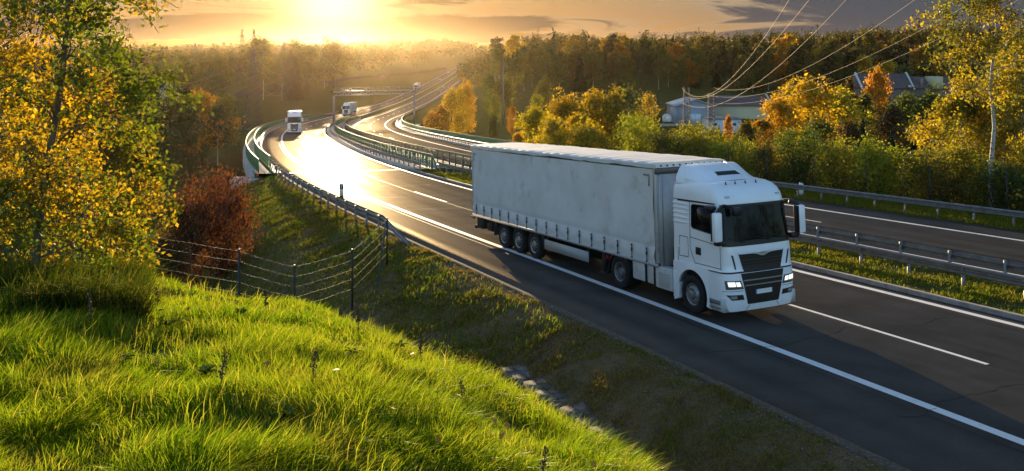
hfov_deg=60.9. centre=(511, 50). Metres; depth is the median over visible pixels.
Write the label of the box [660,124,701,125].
concrete wall
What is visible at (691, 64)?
broadleaf tree
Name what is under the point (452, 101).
autumn tree
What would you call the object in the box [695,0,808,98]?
power wire
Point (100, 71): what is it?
broadleaf tree
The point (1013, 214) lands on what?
guardrail
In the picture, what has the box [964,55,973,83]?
birch
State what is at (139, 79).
broadleaf tree
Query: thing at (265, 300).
dock stalk
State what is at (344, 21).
sky
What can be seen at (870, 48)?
birch
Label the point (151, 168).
yellow sapling
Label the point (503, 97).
tall pole
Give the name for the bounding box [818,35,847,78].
broadleaf tree
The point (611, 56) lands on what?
broadleaf tree
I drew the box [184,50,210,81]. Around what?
broadleaf tree
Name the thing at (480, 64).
hilltop wood
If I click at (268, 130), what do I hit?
guardrail
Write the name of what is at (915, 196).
willow bush
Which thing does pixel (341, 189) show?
delineator post
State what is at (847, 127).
autumn tree
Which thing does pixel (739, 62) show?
broadleaf tree
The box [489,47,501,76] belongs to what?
birch
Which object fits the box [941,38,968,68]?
broadleaf tree
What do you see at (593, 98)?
autumn tree
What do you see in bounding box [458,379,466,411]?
dock stalk
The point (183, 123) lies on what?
autumn tree
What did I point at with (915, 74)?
broadleaf tree
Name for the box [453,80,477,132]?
autumn tree
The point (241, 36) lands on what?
lattice pylon
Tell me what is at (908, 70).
broadleaf tree
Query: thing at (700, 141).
willow bush
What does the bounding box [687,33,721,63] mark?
broadleaf tree
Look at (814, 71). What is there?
birch
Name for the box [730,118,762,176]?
autumn tree
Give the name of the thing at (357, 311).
dock stalk
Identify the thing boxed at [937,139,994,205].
autumn bush
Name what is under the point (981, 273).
guardrail
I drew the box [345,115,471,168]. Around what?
bridge railing
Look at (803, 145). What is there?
willow bush
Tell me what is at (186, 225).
red shrub
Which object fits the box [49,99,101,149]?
autumn tree
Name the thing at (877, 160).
willow bush
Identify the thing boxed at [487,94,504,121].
autumn tree
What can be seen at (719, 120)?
white annexe
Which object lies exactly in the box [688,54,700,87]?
spruce
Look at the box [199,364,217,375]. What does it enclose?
broad weed
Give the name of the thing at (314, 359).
dock stalk
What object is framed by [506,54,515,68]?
pine tree
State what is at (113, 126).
autumn tree
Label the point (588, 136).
autumn tree
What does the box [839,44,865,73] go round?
broadleaf tree
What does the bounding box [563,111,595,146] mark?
autumn tree
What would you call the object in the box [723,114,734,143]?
autumn tree
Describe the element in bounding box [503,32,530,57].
broadleaf tree
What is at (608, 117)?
autumn tree
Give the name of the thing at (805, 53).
birch
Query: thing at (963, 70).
broadleaf tree
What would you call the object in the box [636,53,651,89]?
pine tree
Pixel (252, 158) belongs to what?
bridge parapet
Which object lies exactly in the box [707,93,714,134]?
lattice mast
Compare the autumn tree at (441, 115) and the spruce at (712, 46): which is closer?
the autumn tree at (441, 115)
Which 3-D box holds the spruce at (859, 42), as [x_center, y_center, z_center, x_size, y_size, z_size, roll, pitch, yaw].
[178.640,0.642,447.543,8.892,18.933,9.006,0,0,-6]
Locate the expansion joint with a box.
[294,169,406,172]
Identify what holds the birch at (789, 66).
on the terrain at (318, 100)
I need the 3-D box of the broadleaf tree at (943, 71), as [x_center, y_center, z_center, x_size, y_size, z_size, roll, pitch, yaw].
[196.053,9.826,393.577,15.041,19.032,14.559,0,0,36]
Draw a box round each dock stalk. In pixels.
[85,293,92,324]
[155,287,159,307]
[188,247,193,293]
[216,352,229,395]
[263,288,268,312]
[309,350,317,382]
[354,304,360,334]
[418,337,426,360]
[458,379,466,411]
[537,446,549,470]
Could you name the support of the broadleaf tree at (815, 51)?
on the terrain at (318, 100)
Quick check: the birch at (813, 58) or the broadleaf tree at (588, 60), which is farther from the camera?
the birch at (813, 58)
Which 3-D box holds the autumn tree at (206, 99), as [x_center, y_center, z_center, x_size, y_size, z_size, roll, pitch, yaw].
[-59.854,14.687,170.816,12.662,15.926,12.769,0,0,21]
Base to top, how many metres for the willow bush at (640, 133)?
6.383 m
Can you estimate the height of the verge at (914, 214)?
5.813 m
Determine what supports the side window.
in the articulated lorry at (707, 233)
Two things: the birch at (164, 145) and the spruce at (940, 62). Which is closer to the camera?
the birch at (164, 145)
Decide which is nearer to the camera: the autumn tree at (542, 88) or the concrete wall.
the concrete wall
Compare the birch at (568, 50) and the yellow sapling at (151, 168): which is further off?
the birch at (568, 50)
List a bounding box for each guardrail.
[259,111,338,174]
[275,165,413,246]
[329,118,420,169]
[348,117,439,158]
[397,115,487,144]
[437,162,1023,296]
[446,158,1023,272]
[770,181,1023,225]
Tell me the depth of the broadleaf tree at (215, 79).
296.03 m
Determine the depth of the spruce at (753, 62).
401.22 m
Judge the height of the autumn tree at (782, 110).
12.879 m
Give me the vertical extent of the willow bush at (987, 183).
6.092 m
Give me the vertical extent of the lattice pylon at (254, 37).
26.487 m
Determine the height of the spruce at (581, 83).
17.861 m
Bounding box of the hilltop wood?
[453,19,1023,82]
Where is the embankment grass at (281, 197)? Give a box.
[89,174,568,370]
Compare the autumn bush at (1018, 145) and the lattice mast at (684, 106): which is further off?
the lattice mast at (684, 106)
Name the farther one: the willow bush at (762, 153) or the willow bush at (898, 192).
the willow bush at (762, 153)
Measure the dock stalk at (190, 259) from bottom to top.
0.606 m
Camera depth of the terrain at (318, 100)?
330.64 m
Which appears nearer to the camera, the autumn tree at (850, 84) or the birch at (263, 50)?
the autumn tree at (850, 84)
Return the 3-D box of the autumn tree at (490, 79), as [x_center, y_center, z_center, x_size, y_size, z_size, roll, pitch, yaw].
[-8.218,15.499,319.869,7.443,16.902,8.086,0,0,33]
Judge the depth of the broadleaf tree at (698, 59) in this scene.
396.00 m
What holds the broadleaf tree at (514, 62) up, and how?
on the terrain at (318, 100)
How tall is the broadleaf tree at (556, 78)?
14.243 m
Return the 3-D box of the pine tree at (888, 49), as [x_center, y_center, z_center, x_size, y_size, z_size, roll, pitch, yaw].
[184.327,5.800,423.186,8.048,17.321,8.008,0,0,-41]
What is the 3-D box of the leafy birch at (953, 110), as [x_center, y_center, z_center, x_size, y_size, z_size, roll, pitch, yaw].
[28.544,7.519,54.771,8.033,10.412,7.431,0,0,25]
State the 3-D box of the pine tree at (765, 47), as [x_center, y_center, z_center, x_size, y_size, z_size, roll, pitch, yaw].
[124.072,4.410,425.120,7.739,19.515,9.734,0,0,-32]
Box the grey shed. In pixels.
[666,97,715,123]
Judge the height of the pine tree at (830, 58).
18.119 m
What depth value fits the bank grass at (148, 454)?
4.88 m
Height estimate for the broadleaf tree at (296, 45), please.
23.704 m
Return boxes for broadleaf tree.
[90,63,118,89]
[113,67,144,100]
[117,53,144,77]
[142,50,171,90]
[148,60,180,91]
[170,51,193,80]
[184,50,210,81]
[187,58,213,89]
[191,67,226,110]
[197,50,240,94]
[237,37,277,87]
[237,46,271,91]
[282,39,312,85]
[290,43,331,94]
[316,39,352,87]
[499,55,526,90]
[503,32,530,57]
[528,44,554,73]
[548,60,567,88]
[556,38,581,73]
[561,47,589,86]
[566,33,587,54]
[576,46,607,89]
[597,36,610,59]
[604,50,622,84]
[605,43,636,68]
[613,32,635,58]
[663,42,691,78]
[667,60,693,90]
[683,45,704,69]
[684,60,702,89]
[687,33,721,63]
[689,53,712,88]
[691,43,706,64]
[730,55,754,92]
[753,57,778,92]
[762,44,789,74]
[762,52,787,89]
[769,37,787,60]
[780,33,799,61]
[807,47,822,70]
[815,35,837,59]
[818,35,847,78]
[831,62,852,85]
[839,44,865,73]
[851,53,887,73]
[854,28,882,56]
[873,59,897,73]
[896,66,914,76]
[903,44,932,72]
[911,59,935,76]
[913,44,928,66]
[923,32,950,58]
[927,52,961,80]
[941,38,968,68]
[951,63,971,81]
[961,49,994,82]
[963,36,985,68]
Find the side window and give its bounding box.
[691,204,714,233]
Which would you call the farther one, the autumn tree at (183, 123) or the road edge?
the autumn tree at (183, 123)
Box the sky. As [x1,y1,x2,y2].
[0,0,1023,49]
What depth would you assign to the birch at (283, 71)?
371.62 m
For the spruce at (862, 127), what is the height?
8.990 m
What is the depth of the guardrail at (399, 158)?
90.15 m
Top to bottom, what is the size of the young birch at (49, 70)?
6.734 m
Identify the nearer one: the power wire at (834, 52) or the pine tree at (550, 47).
the power wire at (834, 52)
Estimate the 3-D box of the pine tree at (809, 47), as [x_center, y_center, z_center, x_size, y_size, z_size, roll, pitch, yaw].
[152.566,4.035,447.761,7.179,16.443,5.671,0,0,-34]
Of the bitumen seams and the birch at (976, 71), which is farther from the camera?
the birch at (976, 71)
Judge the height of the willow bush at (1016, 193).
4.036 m
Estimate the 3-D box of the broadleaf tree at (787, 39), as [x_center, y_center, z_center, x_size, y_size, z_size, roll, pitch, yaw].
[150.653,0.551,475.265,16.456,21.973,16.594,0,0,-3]
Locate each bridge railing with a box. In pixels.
[254,114,309,174]
[334,115,437,169]
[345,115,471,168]
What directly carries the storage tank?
on the terrain at (318, 100)
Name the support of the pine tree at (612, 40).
on the terrain at (318, 100)
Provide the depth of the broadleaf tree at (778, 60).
400.14 m
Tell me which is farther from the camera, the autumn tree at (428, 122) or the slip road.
the slip road
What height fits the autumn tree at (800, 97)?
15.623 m
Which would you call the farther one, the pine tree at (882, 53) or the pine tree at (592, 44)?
the pine tree at (592, 44)
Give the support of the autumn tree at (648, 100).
on the terrain at (318, 100)
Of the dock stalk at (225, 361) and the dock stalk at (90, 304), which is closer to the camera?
the dock stalk at (225, 361)
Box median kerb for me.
[357,91,1023,321]
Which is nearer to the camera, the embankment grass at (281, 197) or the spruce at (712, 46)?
the embankment grass at (281, 197)
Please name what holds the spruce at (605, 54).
on the terrain at (318, 100)
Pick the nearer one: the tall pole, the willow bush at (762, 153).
the willow bush at (762, 153)
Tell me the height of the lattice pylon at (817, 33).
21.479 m
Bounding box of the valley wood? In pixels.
[0,35,435,78]
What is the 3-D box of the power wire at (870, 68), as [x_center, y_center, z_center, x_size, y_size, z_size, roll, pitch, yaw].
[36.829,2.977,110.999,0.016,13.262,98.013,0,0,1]
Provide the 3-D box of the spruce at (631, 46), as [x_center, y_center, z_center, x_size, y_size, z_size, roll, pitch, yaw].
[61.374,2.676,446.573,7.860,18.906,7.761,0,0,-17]
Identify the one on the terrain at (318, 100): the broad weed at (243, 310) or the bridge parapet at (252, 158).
the broad weed at (243, 310)
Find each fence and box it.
[30,218,387,309]
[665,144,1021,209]
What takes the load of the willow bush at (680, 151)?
on the terrain at (318, 100)
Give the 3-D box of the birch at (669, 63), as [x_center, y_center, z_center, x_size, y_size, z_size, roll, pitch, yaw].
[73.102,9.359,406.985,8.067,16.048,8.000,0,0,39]
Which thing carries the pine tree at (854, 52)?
on the terrain at (318, 100)
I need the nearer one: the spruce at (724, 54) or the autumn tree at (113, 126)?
the autumn tree at (113, 126)
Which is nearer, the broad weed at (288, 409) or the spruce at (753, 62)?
the broad weed at (288, 409)
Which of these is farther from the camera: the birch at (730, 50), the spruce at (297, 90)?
the birch at (730, 50)
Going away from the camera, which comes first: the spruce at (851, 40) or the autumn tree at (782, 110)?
the autumn tree at (782, 110)
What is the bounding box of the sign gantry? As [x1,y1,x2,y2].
[333,86,414,124]
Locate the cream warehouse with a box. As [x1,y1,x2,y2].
[706,94,769,118]
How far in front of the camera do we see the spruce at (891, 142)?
91.88 m
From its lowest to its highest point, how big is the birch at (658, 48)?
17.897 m
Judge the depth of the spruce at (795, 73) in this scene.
424.25 m
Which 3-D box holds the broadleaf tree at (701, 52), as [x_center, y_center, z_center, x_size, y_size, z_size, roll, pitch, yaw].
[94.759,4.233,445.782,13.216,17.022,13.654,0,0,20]
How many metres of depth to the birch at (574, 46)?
426.31 m
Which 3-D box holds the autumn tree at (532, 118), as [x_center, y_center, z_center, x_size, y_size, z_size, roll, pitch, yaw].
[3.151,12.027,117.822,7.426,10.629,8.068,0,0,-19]
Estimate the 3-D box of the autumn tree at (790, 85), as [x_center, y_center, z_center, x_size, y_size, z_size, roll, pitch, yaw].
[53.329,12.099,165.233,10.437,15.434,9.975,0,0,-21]
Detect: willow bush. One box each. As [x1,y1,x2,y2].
[613,109,662,152]
[641,125,683,154]
[662,133,698,155]
[669,120,730,157]
[695,128,724,156]
[703,132,756,173]
[722,141,764,176]
[742,138,797,181]
[759,159,790,182]
[769,121,826,185]
[771,132,828,186]
[804,133,869,191]
[813,135,867,191]
[840,133,917,195]
[849,155,909,196]
[895,139,988,203]
[897,148,957,203]
[949,155,1020,208]
[959,155,1023,211]
[1005,176,1023,199]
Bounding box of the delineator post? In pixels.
[339,183,343,195]
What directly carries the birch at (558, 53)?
on the terrain at (318, 100)
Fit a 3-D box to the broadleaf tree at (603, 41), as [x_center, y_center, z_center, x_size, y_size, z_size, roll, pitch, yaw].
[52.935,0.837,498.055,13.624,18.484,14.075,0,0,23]
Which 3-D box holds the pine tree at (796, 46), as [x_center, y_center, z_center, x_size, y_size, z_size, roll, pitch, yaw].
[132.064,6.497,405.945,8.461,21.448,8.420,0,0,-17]
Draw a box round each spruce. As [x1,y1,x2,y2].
[272,42,287,87]
[279,49,299,93]
[285,56,304,100]
[511,48,522,76]
[551,34,556,57]
[572,53,587,91]
[582,42,591,80]
[600,47,607,72]
[625,38,638,73]
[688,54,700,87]
[708,38,717,74]
[710,61,722,87]
[719,41,729,75]
[728,46,740,80]
[745,47,763,90]
[779,52,787,80]
[792,66,800,80]
[849,33,854,48]
[854,118,871,191]
[856,34,864,64]
[886,130,904,196]
[899,123,924,196]
[919,63,926,76]
[934,47,944,75]
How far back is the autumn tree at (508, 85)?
299.12 m
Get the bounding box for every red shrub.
[146,227,199,287]
[155,173,217,287]
[165,149,267,280]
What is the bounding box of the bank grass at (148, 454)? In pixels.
[0,264,685,470]
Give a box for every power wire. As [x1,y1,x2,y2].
[689,0,788,96]
[692,0,845,106]
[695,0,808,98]
[708,9,959,96]
[716,0,913,89]
[720,0,1017,103]
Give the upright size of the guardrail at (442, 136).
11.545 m
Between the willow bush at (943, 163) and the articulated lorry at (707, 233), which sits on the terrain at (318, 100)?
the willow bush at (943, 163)
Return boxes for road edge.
[280,173,910,470]
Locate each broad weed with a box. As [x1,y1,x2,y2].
[50,321,69,329]
[110,352,133,362]
[159,318,177,325]
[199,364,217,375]
[235,306,247,313]
[269,405,296,420]
[345,347,363,353]
[391,339,407,346]
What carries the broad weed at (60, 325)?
on the terrain at (318, 100)
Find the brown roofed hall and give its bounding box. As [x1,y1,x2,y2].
[850,72,956,104]
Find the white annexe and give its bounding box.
[701,116,741,132]
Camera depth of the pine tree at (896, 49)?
405.65 m
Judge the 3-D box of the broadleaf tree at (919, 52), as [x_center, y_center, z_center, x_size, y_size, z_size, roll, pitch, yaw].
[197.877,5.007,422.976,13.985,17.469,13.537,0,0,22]
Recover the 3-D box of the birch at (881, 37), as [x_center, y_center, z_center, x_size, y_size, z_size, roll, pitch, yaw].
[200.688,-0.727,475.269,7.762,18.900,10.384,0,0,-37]
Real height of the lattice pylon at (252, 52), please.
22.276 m
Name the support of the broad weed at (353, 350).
on the terrain at (318, 100)
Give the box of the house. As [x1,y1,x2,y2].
[159,83,179,104]
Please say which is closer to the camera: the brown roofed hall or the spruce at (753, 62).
the brown roofed hall
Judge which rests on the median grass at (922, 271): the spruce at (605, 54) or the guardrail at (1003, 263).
the guardrail at (1003, 263)
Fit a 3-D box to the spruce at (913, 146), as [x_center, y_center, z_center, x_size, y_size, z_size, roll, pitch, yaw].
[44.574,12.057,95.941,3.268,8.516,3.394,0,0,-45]
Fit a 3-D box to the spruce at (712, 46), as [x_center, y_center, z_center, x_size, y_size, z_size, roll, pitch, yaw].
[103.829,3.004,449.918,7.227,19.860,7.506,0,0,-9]
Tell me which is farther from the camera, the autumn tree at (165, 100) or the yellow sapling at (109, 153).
the autumn tree at (165, 100)
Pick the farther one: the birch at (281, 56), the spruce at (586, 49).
the spruce at (586, 49)
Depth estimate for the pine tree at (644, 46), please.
426.73 m
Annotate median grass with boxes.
[357,62,473,118]
[415,168,1023,314]
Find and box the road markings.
[281,66,1023,444]
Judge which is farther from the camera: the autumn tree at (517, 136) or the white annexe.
the white annexe
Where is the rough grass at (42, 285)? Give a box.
[0,246,205,326]
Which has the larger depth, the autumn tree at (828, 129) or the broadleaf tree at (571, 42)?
the broadleaf tree at (571, 42)
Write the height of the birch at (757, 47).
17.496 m
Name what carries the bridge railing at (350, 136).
on the road bridge
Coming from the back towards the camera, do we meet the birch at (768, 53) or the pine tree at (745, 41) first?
the pine tree at (745, 41)
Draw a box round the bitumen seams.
[280,143,1023,452]
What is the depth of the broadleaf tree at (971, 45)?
423.88 m
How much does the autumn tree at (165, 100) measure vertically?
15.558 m
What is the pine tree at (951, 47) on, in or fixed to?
on the terrain at (318, 100)
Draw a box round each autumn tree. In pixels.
[0,97,58,163]
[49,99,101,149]
[82,98,129,168]
[116,103,175,160]
[151,88,197,164]
[161,93,210,179]
[175,88,245,164]
[207,93,241,154]
[423,109,436,128]
[426,104,451,131]
[436,85,470,133]
[452,85,470,133]
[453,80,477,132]
[469,75,484,86]
[480,71,500,113]
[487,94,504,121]
[487,114,498,138]
[490,74,521,117]
[506,106,519,133]
[510,130,527,142]
[512,101,564,143]
[522,111,572,145]
[525,92,543,126]
[532,75,555,112]
[543,86,593,145]
[557,112,616,149]
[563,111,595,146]
[567,87,619,148]
[593,83,640,150]
[608,104,663,152]
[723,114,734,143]
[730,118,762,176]
[749,87,805,163]
[750,118,778,169]
[766,74,820,152]
[774,70,847,155]
[799,110,838,179]
[818,78,839,138]
[818,83,876,144]
[833,113,879,178]
[841,76,857,121]
[850,92,881,147]
[855,63,896,144]
[873,101,911,168]
[881,90,937,157]
[904,82,954,159]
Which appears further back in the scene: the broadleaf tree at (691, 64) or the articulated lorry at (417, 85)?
the articulated lorry at (417, 85)
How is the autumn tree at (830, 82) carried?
on the terrain at (318, 100)
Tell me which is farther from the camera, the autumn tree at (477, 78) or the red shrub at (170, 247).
the autumn tree at (477, 78)
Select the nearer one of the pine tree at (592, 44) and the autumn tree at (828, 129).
the autumn tree at (828, 129)
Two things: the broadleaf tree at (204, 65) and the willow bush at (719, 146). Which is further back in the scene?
the broadleaf tree at (204, 65)
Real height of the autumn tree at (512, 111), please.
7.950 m
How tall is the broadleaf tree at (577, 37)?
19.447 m
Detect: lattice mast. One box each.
[683,88,689,136]
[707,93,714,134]
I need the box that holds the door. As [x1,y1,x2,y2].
[690,114,700,122]
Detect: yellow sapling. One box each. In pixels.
[0,67,180,273]
[74,120,187,274]
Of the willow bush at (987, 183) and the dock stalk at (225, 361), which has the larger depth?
the willow bush at (987, 183)
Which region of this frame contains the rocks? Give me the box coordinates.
[502,363,622,439]
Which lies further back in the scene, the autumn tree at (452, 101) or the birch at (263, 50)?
the birch at (263, 50)
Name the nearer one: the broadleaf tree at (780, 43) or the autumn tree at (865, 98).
the autumn tree at (865, 98)
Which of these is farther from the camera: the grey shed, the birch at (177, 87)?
the birch at (177, 87)
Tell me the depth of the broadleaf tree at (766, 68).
393.51 m
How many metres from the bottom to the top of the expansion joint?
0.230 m
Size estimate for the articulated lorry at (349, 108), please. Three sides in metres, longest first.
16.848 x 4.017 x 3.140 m
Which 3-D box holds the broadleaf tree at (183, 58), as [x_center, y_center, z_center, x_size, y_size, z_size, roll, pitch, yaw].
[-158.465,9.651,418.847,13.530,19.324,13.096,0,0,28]
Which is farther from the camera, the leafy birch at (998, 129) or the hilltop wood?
the hilltop wood
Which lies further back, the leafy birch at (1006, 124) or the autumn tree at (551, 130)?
the autumn tree at (551, 130)
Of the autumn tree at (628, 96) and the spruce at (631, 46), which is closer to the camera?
the autumn tree at (628, 96)
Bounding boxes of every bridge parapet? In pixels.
[246,116,302,172]
[401,115,520,143]
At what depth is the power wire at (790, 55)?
73.32 m
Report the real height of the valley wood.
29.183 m
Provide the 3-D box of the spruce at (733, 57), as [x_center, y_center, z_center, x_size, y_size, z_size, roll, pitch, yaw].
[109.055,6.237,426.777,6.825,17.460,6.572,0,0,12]
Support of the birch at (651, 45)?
on the terrain at (318, 100)
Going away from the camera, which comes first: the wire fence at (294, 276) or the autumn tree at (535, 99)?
the wire fence at (294, 276)
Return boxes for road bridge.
[230,119,474,189]
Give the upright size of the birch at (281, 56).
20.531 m
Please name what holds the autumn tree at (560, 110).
on the terrain at (318, 100)
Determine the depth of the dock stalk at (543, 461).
3.75 m
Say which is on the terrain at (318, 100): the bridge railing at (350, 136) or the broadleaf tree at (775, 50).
the broadleaf tree at (775, 50)
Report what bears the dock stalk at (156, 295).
on the terrain at (318, 100)
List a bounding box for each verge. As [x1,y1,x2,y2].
[165,174,887,470]
[781,188,1023,230]
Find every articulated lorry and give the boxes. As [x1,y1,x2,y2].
[285,110,302,133]
[341,102,356,114]
[414,82,420,89]
[471,142,805,312]
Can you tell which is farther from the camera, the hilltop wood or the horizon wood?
the horizon wood
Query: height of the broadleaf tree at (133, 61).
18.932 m
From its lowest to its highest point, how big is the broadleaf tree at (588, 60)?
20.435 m
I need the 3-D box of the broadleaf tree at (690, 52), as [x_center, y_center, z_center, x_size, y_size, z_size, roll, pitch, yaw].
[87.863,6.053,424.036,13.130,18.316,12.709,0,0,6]
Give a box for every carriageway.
[262,60,1023,470]
[351,66,1023,275]
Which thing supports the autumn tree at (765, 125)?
on the terrain at (318, 100)
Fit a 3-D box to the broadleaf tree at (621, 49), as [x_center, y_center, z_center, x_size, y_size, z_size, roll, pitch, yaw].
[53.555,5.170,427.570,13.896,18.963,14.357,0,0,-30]
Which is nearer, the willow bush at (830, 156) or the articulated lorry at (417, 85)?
the willow bush at (830, 156)
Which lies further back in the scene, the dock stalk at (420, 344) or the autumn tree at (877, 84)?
the autumn tree at (877, 84)
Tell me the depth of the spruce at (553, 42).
500.64 m
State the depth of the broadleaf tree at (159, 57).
417.68 m
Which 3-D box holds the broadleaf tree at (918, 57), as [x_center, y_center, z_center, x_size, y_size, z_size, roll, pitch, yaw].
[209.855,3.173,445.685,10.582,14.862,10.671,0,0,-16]
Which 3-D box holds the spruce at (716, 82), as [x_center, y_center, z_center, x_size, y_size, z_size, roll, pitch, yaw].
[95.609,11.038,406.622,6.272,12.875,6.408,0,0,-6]
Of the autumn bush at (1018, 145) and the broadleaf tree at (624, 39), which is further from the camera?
the broadleaf tree at (624, 39)
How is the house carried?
on the terrain at (318, 100)
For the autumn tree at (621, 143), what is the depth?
105.57 m
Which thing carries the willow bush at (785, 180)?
on the terrain at (318, 100)
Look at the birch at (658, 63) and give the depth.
393.52 m
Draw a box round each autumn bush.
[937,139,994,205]
[1003,130,1023,210]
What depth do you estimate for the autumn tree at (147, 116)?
159.80 m
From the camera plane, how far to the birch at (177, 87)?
300.94 m
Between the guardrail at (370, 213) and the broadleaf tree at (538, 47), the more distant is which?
the broadleaf tree at (538, 47)
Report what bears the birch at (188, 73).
on the terrain at (318, 100)
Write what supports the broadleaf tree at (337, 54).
on the terrain at (318, 100)
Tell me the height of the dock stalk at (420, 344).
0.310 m
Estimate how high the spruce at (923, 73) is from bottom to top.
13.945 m
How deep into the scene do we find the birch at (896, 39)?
471.75 m
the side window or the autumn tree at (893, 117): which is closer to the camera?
the side window
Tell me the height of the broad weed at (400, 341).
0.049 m
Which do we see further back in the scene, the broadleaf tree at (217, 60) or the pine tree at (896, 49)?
the pine tree at (896, 49)
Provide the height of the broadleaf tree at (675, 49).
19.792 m
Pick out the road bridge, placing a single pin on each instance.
(264, 172)
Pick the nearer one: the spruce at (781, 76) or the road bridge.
the road bridge
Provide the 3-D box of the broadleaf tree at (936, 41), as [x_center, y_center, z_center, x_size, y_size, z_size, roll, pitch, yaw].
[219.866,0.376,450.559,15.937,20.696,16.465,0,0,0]
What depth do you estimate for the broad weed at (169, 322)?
6.60 m
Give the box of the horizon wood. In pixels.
[7,37,1011,60]
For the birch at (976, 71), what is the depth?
394.24 m
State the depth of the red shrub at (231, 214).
42.59 m
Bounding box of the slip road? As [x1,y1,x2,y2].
[222,67,445,96]
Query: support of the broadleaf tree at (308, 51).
on the terrain at (318, 100)
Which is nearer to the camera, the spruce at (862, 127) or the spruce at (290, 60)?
the spruce at (862, 127)
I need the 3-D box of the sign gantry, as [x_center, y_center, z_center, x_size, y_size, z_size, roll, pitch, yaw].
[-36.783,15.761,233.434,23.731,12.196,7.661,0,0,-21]
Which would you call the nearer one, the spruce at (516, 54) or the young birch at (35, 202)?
the young birch at (35, 202)
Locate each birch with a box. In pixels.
[0,0,134,262]
[0,0,214,281]
[137,57,148,78]
[143,117,174,178]
[156,67,170,87]
[164,75,182,96]
[176,65,195,94]
[201,102,233,165]
[250,43,279,99]
[271,51,295,89]
[271,59,285,93]
[298,54,309,87]
[316,51,332,88]
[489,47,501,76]
[495,53,509,78]
[553,49,571,86]
[563,44,572,65]
[566,43,581,74]
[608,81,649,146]
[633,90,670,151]
[646,39,654,59]
[651,45,669,79]
[653,60,664,89]
[662,55,676,86]
[708,47,725,72]
[727,46,736,64]
[748,69,756,84]
[750,43,762,64]
[751,37,761,52]
[762,50,776,89]
[783,63,794,84]
[798,49,812,74]
[804,61,822,81]
[808,53,815,70]
[815,53,829,82]
[837,36,848,55]
[863,37,877,57]
[872,32,888,53]
[876,57,888,70]
[887,35,903,53]
[897,90,1015,206]
[900,0,1023,206]
[903,36,916,62]
[923,44,938,73]
[926,58,938,75]
[931,73,1023,209]
[956,38,1023,206]
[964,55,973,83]
[970,52,988,86]
[982,62,1023,185]
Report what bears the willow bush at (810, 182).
on the terrain at (318, 100)
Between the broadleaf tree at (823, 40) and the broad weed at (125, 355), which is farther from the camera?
the broadleaf tree at (823, 40)
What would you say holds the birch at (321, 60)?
on the terrain at (318, 100)
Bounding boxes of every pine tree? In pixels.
[487,36,504,77]
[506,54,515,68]
[518,45,530,61]
[545,44,556,55]
[588,41,601,53]
[603,32,625,52]
[632,37,653,79]
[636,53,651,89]
[722,64,733,90]
[736,35,753,54]
[756,40,774,57]
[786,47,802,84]
[787,43,805,83]
[802,43,812,73]
[820,52,837,73]
[842,48,860,76]
[873,47,890,61]
[886,46,899,63]
[888,43,908,73]
[945,44,963,60]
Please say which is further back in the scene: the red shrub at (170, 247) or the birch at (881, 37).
the birch at (881, 37)
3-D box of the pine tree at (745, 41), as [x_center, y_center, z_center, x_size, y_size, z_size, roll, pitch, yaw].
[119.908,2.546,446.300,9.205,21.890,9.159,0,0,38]
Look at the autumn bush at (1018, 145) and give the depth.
48.30 m
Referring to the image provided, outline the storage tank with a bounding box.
[663,114,671,121]
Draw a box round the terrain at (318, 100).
[0,46,1020,470]
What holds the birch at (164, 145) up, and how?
on the terrain at (318, 100)
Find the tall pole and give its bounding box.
[502,60,503,124]
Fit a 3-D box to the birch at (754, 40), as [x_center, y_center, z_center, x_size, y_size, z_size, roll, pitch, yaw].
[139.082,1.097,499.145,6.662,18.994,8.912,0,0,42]
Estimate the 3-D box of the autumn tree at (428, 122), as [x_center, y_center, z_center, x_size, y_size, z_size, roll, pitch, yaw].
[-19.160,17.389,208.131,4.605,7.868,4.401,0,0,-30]
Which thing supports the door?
in the grey shed
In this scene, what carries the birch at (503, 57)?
on the terrain at (318, 100)
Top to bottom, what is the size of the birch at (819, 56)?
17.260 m
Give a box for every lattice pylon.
[235,29,248,81]
[241,49,263,131]
[246,29,261,83]
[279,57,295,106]
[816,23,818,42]
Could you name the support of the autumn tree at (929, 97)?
on the terrain at (318, 100)
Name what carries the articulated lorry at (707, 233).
on the carriageway at (866, 420)
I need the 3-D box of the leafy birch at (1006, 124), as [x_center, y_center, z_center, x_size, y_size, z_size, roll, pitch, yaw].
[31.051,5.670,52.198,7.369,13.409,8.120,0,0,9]
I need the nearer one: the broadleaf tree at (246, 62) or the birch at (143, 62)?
the broadleaf tree at (246, 62)
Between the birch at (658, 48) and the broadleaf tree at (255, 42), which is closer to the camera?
the broadleaf tree at (255, 42)

